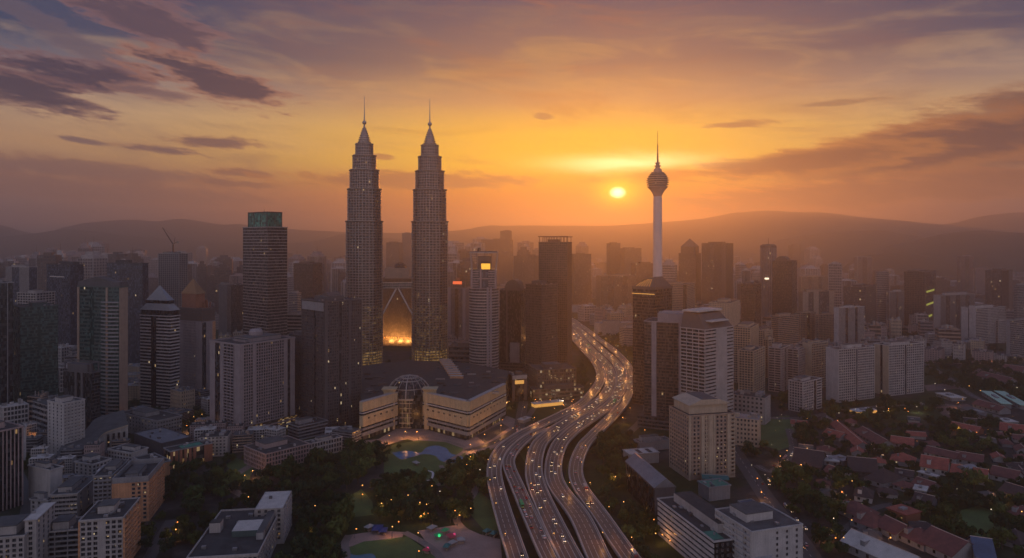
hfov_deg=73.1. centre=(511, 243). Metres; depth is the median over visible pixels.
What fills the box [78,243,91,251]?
distant tower
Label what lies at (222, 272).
distant tower
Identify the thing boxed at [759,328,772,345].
apartment block
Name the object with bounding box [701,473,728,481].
roof
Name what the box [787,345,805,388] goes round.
apartment block
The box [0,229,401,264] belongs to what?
hills
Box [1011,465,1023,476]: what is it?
house
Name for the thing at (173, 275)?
unfinished tower
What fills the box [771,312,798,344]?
office block
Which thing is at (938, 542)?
house
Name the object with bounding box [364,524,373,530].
market stall
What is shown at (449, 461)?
tree
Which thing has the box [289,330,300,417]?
apartment tower
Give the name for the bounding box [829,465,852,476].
tree
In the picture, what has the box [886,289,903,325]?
office block
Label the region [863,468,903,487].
house
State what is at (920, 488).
house
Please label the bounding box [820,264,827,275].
distant tower
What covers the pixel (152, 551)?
road
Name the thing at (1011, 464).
house
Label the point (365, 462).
tree
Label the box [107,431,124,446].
tall windows
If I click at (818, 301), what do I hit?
apartment block
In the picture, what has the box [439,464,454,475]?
tree
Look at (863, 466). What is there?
house
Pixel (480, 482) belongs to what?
tree
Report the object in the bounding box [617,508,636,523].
tree
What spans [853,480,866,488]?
tree
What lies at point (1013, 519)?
tree
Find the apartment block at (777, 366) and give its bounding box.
[768,342,789,391]
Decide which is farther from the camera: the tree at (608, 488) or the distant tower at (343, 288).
the distant tower at (343, 288)
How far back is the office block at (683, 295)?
1492.54 m
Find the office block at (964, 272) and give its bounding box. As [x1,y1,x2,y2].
[957,255,972,291]
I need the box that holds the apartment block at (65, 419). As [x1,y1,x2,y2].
[47,394,85,454]
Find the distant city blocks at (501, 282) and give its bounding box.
[192,257,1023,319]
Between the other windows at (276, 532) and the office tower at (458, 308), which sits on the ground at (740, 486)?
the office tower at (458, 308)
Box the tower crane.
[163,228,178,251]
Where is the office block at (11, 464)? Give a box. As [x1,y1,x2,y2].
[0,420,23,510]
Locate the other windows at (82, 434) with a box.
[49,434,82,453]
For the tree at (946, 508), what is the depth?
543.49 m
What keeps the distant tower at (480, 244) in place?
on the ground at (740, 486)
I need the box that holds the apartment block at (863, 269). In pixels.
[854,256,871,283]
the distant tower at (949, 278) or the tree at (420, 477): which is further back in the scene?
the distant tower at (949, 278)
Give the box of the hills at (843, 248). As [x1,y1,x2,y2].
[741,230,926,266]
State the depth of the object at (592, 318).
1867.54 m
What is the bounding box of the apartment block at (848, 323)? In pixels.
[834,305,864,342]
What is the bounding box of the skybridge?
[382,282,412,315]
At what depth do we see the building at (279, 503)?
514.06 m
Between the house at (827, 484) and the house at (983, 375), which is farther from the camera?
the house at (983, 375)
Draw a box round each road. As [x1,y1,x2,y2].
[20,471,30,514]
[143,519,176,557]
[464,407,536,450]
[487,333,604,557]
[502,427,557,557]
[513,401,527,432]
[525,326,615,557]
[544,321,626,557]
[568,319,633,557]
[628,405,643,432]
[735,403,962,451]
[735,452,821,557]
[753,429,797,472]
[810,494,958,535]
[866,427,1023,478]
[924,363,1018,408]
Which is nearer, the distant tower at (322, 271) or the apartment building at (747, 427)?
the apartment building at (747, 427)
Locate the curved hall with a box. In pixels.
[55,410,127,458]
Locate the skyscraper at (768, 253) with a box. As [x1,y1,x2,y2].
[760,239,776,316]
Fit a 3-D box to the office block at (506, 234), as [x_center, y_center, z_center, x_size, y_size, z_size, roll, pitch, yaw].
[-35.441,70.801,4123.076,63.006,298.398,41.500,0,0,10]
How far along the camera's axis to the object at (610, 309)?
1864.84 m
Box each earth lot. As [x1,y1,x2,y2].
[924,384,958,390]
[936,404,972,417]
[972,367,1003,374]
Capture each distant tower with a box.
[0,261,19,277]
[7,255,20,263]
[15,255,30,257]
[18,256,28,263]
[29,249,39,265]
[37,252,61,290]
[50,248,59,253]
[57,250,67,260]
[64,252,75,260]
[70,247,84,260]
[77,251,107,279]
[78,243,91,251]
[88,242,103,254]
[99,242,108,252]
[102,248,112,257]
[107,252,127,262]
[125,253,143,262]
[130,249,146,253]
[136,251,146,256]
[141,256,150,261]
[148,258,157,276]
[148,273,157,296]
[176,251,191,260]
[188,261,199,283]
[196,246,207,265]
[197,261,206,299]
[207,265,217,273]
[207,274,213,302]
[209,257,216,262]
[209,262,222,266]
[214,264,231,313]
[215,255,232,272]
[229,273,242,283]
[231,257,242,272]
[237,265,242,272]
[287,252,292,271]
[287,272,293,311]
[288,255,305,271]
[289,261,299,275]
[307,251,326,292]
[315,262,323,281]
[327,257,332,270]
[327,271,329,291]
[330,266,345,291]
[331,255,345,267]
[334,256,345,260]
[338,267,345,293]
[341,277,345,296]
[448,241,457,250]
[448,246,459,261]
[448,260,461,280]
[448,266,453,286]
[452,241,463,248]
[458,249,469,260]
[458,252,469,266]
[458,261,476,286]
[464,240,470,250]
[470,242,484,250]
[470,246,483,263]
[472,237,487,242]
[517,241,533,254]
[517,247,529,255]
[521,244,529,251]
[532,248,538,255]
[576,242,588,253]
[591,268,601,290]
[592,275,595,298]
[594,262,606,272]
[662,259,676,281]
[733,256,740,267]
[734,278,753,298]
[735,263,746,280]
[737,283,741,301]
[742,268,750,282]
[745,263,755,268]
[748,263,759,270]
[751,271,759,280]
[788,244,799,267]
[797,265,820,292]
[805,247,819,263]
[810,256,822,268]
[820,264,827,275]
[828,262,841,306]
[842,279,856,301]
[848,268,853,279]
[872,269,890,284]
[889,274,899,290]
[890,285,903,290]
[936,278,949,294]
[942,276,956,280]
[950,280,956,285]
[950,285,956,291]
[975,294,984,299]
[975,298,984,303]
[1013,276,1023,282]
[1013,280,1021,306]
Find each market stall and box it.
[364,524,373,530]
[371,524,383,532]
[379,527,387,534]
[422,547,429,553]
[426,524,436,532]
[434,532,442,539]
[440,527,448,534]
[443,543,449,550]
[446,533,455,539]
[447,539,457,546]
[457,537,464,543]
[483,528,491,535]
[490,530,497,537]
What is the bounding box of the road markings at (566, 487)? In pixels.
[545,333,626,557]
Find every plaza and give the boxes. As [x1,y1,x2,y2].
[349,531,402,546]
[364,416,514,455]
[419,525,501,557]
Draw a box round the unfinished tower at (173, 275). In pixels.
[158,252,187,307]
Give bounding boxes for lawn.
[226,458,252,481]
[349,536,434,557]
[352,489,373,516]
[384,440,464,490]
[470,492,498,533]
[520,446,527,461]
[564,444,579,500]
[761,416,794,449]
[955,506,999,536]
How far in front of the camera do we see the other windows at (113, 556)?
464.10 m
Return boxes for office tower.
[0,278,13,404]
[5,264,37,304]
[13,301,58,402]
[17,289,55,303]
[46,261,83,344]
[62,359,100,429]
[77,276,127,415]
[107,260,148,364]
[139,285,180,407]
[179,279,215,389]
[219,282,230,334]
[231,283,242,336]
[242,211,287,335]
[293,262,321,297]
[383,262,411,346]
[386,242,402,267]
[402,232,411,267]
[448,277,470,340]
[469,248,498,368]
[499,279,525,372]
[513,255,538,285]
[525,280,557,376]
[538,236,572,363]
[632,276,672,404]
[637,310,683,430]
[678,239,700,302]
[680,307,733,411]
[702,242,732,303]
[741,282,761,326]
[772,256,796,314]
[904,269,935,325]
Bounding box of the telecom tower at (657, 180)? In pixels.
[646,131,668,276]
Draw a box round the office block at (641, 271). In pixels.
[631,262,652,284]
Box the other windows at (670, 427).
[670,427,733,474]
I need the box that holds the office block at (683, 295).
[668,281,694,310]
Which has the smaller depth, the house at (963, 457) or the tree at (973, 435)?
the house at (963, 457)
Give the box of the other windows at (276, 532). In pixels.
[264,532,276,557]
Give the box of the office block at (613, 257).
[607,242,619,274]
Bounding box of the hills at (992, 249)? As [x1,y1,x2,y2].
[878,230,1023,272]
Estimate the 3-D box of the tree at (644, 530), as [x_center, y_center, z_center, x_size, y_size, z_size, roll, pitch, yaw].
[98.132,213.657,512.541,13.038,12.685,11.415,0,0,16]
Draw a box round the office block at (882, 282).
[876,271,888,323]
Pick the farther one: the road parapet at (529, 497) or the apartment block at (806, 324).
the apartment block at (806, 324)
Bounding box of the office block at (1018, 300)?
[1014,283,1023,317]
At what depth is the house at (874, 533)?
511.53 m
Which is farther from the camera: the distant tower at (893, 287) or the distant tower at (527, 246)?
the distant tower at (527, 246)
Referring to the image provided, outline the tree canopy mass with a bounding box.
[23,324,1023,552]
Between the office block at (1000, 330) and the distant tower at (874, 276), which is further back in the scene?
the distant tower at (874, 276)
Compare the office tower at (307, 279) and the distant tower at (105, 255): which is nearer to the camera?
the office tower at (307, 279)
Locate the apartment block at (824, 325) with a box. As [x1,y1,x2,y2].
[815,312,833,341]
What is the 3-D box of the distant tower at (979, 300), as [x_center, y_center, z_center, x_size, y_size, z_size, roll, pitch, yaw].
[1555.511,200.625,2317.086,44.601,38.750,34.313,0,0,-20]
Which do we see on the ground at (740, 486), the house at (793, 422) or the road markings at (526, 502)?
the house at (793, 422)
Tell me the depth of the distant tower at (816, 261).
4341.36 m
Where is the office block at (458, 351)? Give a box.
[448,341,468,362]
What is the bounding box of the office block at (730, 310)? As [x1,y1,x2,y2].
[709,298,739,325]
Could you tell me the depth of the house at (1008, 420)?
835.71 m
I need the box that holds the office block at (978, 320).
[961,304,1005,343]
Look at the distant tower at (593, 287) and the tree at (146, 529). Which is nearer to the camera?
the tree at (146, 529)
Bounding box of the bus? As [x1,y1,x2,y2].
[519,499,523,507]
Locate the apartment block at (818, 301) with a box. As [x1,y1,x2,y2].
[798,289,834,313]
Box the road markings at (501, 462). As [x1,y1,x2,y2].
[488,331,604,557]
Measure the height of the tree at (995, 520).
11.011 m
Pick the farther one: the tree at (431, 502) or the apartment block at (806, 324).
the apartment block at (806, 324)
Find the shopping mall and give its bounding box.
[359,359,508,439]
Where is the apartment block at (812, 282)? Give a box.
[798,275,827,290]
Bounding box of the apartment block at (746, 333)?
[734,321,758,382]
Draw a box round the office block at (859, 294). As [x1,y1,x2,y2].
[843,283,875,323]
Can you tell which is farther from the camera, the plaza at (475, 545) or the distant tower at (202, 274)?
the distant tower at (202, 274)
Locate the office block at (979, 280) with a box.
[973,267,987,294]
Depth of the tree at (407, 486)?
599.54 m
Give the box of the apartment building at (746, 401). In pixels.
[734,389,769,424]
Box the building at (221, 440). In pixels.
[199,429,231,456]
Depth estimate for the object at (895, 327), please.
1546.98 m
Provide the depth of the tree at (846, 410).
876.46 m
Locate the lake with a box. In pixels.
[393,445,462,462]
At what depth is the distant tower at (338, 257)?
4371.10 m
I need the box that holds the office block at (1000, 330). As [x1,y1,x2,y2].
[996,319,1006,342]
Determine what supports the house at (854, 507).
on the ground at (740, 486)
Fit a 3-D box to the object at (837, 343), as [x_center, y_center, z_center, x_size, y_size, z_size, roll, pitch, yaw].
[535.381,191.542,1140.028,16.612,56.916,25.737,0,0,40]
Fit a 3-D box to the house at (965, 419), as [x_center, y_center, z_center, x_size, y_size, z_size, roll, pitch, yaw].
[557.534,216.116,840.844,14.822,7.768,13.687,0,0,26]
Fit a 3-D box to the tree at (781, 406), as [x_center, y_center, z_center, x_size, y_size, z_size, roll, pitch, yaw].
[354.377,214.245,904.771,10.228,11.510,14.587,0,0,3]
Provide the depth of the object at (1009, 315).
1807.19 m
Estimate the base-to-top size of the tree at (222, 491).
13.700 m
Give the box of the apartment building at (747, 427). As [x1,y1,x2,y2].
[735,412,760,447]
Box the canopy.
[517,416,531,422]
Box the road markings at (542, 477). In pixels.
[526,331,615,557]
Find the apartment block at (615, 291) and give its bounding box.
[596,274,634,311]
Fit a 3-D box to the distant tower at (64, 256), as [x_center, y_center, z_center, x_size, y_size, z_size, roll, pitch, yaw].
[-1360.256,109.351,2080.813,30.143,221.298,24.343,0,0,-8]
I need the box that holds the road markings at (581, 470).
[569,321,632,556]
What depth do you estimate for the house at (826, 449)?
723.07 m
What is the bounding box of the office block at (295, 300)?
[289,290,300,310]
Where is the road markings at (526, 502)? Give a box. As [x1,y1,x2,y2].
[503,429,556,557]
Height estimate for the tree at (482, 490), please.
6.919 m
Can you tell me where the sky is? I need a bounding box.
[0,0,1023,232]
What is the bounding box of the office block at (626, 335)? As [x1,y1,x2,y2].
[619,324,632,348]
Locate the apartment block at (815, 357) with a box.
[802,339,827,386]
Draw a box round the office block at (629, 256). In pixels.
[620,247,640,274]
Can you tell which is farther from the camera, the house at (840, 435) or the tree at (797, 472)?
the house at (840, 435)
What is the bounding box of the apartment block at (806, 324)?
[796,311,815,340]
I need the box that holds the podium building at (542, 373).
[528,361,576,392]
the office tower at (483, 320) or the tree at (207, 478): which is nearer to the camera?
the tree at (207, 478)
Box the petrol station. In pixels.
[850,407,876,412]
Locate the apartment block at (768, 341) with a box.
[763,336,773,377]
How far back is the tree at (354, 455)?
679.71 m
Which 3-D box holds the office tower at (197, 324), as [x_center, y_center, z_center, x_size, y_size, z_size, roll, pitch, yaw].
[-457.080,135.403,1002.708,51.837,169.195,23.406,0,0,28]
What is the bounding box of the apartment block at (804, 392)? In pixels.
[788,375,821,411]
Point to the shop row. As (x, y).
(546, 403)
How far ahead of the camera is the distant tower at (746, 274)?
1892.31 m
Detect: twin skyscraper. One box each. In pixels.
[345,97,383,364]
[411,109,448,360]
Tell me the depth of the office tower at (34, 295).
1002.65 m
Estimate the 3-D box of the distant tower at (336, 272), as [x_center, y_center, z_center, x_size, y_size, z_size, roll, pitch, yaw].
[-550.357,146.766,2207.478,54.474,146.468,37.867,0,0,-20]
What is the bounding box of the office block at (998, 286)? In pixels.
[985,268,1012,310]
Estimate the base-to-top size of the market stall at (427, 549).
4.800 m
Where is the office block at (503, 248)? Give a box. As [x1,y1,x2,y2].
[483,239,512,280]
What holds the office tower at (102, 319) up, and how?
on the ground at (740, 486)
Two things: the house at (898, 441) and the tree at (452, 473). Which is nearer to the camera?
the tree at (452, 473)
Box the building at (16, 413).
[0,398,28,423]
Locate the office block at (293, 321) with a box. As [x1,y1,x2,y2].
[287,311,300,335]
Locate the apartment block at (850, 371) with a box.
[825,342,874,402]
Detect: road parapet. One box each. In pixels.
[487,330,604,557]
[502,426,558,557]
[525,329,615,557]
[544,321,626,557]
[568,318,640,557]
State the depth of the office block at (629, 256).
3277.55 m
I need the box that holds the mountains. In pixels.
[0,211,1023,261]
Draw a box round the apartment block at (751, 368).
[738,345,764,392]
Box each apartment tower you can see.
[208,328,298,430]
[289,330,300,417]
[301,292,361,426]
[669,391,735,480]
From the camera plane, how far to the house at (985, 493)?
594.09 m
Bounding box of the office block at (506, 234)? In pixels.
[500,230,511,239]
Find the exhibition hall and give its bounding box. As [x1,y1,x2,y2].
[625,453,675,514]
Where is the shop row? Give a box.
[531,399,563,407]
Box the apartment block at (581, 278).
[572,253,590,304]
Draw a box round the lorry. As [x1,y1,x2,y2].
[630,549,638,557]
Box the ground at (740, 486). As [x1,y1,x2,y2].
[0,262,1023,557]
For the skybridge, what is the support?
attached to the twin skyscraper at (364, 252)
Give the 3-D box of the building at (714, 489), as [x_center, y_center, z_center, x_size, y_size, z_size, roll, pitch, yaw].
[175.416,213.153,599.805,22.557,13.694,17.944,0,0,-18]
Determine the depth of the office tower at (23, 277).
1452.25 m
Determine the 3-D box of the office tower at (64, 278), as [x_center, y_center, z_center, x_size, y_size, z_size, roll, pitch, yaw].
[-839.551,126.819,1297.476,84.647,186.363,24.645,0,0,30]
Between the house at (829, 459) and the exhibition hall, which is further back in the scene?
the house at (829, 459)
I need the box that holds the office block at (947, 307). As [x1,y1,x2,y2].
[934,292,974,331]
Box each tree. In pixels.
[141,521,156,538]
[165,473,174,481]
[165,475,187,493]
[169,458,200,473]
[179,497,204,515]
[181,484,205,501]
[192,470,215,487]
[193,405,200,411]
[193,409,205,416]
[208,479,225,495]
[211,466,227,479]
[213,484,230,500]
[222,470,244,486]
[240,479,263,494]
[254,463,274,478]
[270,462,292,477]
[274,550,296,557]
[276,486,299,500]
[281,455,297,470]
[290,462,312,478]
[290,534,318,557]
[306,447,327,464]
[313,507,335,524]
[314,545,331,557]
[316,447,334,463]
[320,537,336,550]
[323,453,340,466]
[326,514,349,535]
[330,497,354,521]
[331,542,346,557]
[339,450,347,458]
[340,450,362,465]
[343,437,365,450]
[345,492,353,499]
[355,456,376,469]
[357,441,376,456]
[370,457,380,465]
[371,506,388,516]
[373,440,389,450]
[376,451,387,462]
[380,498,392,507]
[392,495,416,515]
[396,491,418,505]
[398,477,414,495]
[412,467,429,483]
[413,501,424,511]
[413,510,428,521]
[414,480,429,491]
[424,495,445,510]
[426,509,439,522]
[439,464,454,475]
[442,499,461,512]
[444,468,466,492]
[445,509,457,522]
[446,459,454,464]
[450,466,468,477]
[455,455,468,464]
[456,505,469,519]
[457,459,474,472]
[459,503,472,509]
[466,453,478,462]
[473,462,486,471]
[474,469,486,478]
[474,476,490,487]
[479,487,487,493]
[481,450,490,461]
[579,379,587,384]
[589,446,601,454]
[595,483,614,499]
[596,430,611,442]
[604,496,619,511]
[613,446,629,453]
[614,433,628,445]
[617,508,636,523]
[618,463,625,476]
[620,498,639,513]
[621,524,644,541]
[632,536,644,544]
[634,544,649,557]
[636,523,652,538]
[741,440,761,456]
[759,440,768,448]
[769,449,778,456]
[769,466,792,489]
[776,392,787,403]
[778,402,787,410]
[778,459,800,477]
[784,462,812,487]
[785,504,800,512]
[791,428,810,439]
[793,422,809,431]
[797,410,811,417]
[798,481,811,495]
[802,463,817,479]
[811,527,833,545]
[813,481,825,489]
[819,417,831,427]
[820,541,833,555]
[821,495,846,512]
[823,404,840,412]
[825,409,836,418]
[825,510,840,523]
[827,470,851,492]
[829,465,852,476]
[829,490,845,499]
[830,522,847,539]
[834,540,849,555]
[841,407,855,414]
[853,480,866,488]
[855,413,872,422]
[864,480,871,487]
[865,407,873,416]
[870,449,882,456]
[874,411,889,420]
[874,424,885,432]
[878,443,894,454]
[879,393,890,402]
[880,401,891,408]
[887,430,897,436]
[894,429,905,436]
[905,460,915,469]
[910,448,916,454]
[914,502,927,515]
[925,500,938,515]
[929,397,941,408]
[929,397,944,404]
[929,514,955,527]
[937,434,954,445]
[938,502,961,520]
[944,471,963,489]
[946,522,964,536]
[949,408,965,417]
[949,423,959,433]
[949,436,968,446]
[952,434,968,439]
[956,428,978,440]
[956,522,976,537]
[960,467,988,490]
[962,530,979,536]
[963,409,978,417]
[965,419,975,424]
[978,436,992,445]
[980,418,997,427]
[982,526,1017,549]
[983,479,995,486]
[983,483,994,490]
[985,429,997,437]
[986,413,1002,423]
[987,443,999,449]
[987,491,1007,504]
[988,514,1009,527]
[990,503,1007,516]
[991,447,1005,454]
[1006,515,1022,524]
[1007,427,1022,433]
[1007,492,1023,502]
[1013,544,1023,557]
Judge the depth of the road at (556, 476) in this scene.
630.98 m
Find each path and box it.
[226,465,250,496]
[341,535,352,557]
[397,437,467,461]
[402,531,444,557]
[453,486,478,530]
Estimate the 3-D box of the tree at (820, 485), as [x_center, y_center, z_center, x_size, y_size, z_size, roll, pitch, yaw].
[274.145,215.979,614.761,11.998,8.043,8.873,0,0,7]
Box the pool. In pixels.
[350,554,375,557]
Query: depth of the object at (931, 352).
1278.42 m
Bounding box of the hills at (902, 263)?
[842,254,991,279]
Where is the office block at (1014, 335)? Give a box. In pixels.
[1006,318,1023,354]
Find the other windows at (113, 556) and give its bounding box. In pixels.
[89,540,131,557]
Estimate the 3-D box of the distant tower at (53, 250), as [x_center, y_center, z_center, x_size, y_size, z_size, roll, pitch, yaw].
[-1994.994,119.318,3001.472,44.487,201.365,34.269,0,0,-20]
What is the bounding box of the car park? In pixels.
[477,423,508,442]
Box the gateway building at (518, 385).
[509,370,526,400]
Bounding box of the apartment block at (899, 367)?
[873,340,923,395]
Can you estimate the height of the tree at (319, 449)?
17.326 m
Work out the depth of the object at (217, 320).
1766.22 m
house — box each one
[790,419,807,426]
[791,447,826,471]
[798,444,813,449]
[816,445,835,454]
[816,477,830,487]
[820,488,836,498]
[822,428,846,440]
[823,464,851,477]
[824,455,839,464]
[830,420,866,449]
[832,454,846,465]
[833,499,879,518]
[840,528,919,557]
[845,418,856,425]
[845,456,878,475]
[849,511,881,530]
[850,446,863,455]
[853,426,895,448]
[853,486,874,503]
[857,529,882,539]
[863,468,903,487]
[872,456,886,465]
[876,487,898,498]
[878,514,908,540]
[886,504,921,523]
[889,452,916,466]
[890,435,914,448]
[892,480,913,491]
[894,468,914,481]
[898,526,925,551]
[905,431,926,439]
[906,422,925,426]
[907,416,920,422]
[908,521,934,529]
[911,476,942,492]
[911,491,938,505]
[913,484,928,493]
[915,525,973,557]
[916,470,939,478]
[919,454,950,475]
[923,445,959,462]
[924,440,939,446]
[936,392,965,400]
[949,421,983,434]
[950,463,990,485]
[956,450,984,465]
[957,407,1002,418]
[962,417,977,425]
[966,535,996,557]
[971,399,1010,414]
[976,371,1017,384]
[977,490,995,500]
[978,437,996,442]
[981,390,1012,408]
[989,465,1023,481]
[990,451,1005,462]
[995,391,1023,409]
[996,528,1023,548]
[997,418,1017,423]
[997,481,1023,499]
[998,438,1013,447]
[999,422,1023,434]
[1001,364,1023,373]
[1005,462,1023,468]
[1007,505,1023,515]
[1010,434,1023,442]
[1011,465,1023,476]
[1012,443,1023,453]
[1013,454,1023,461]

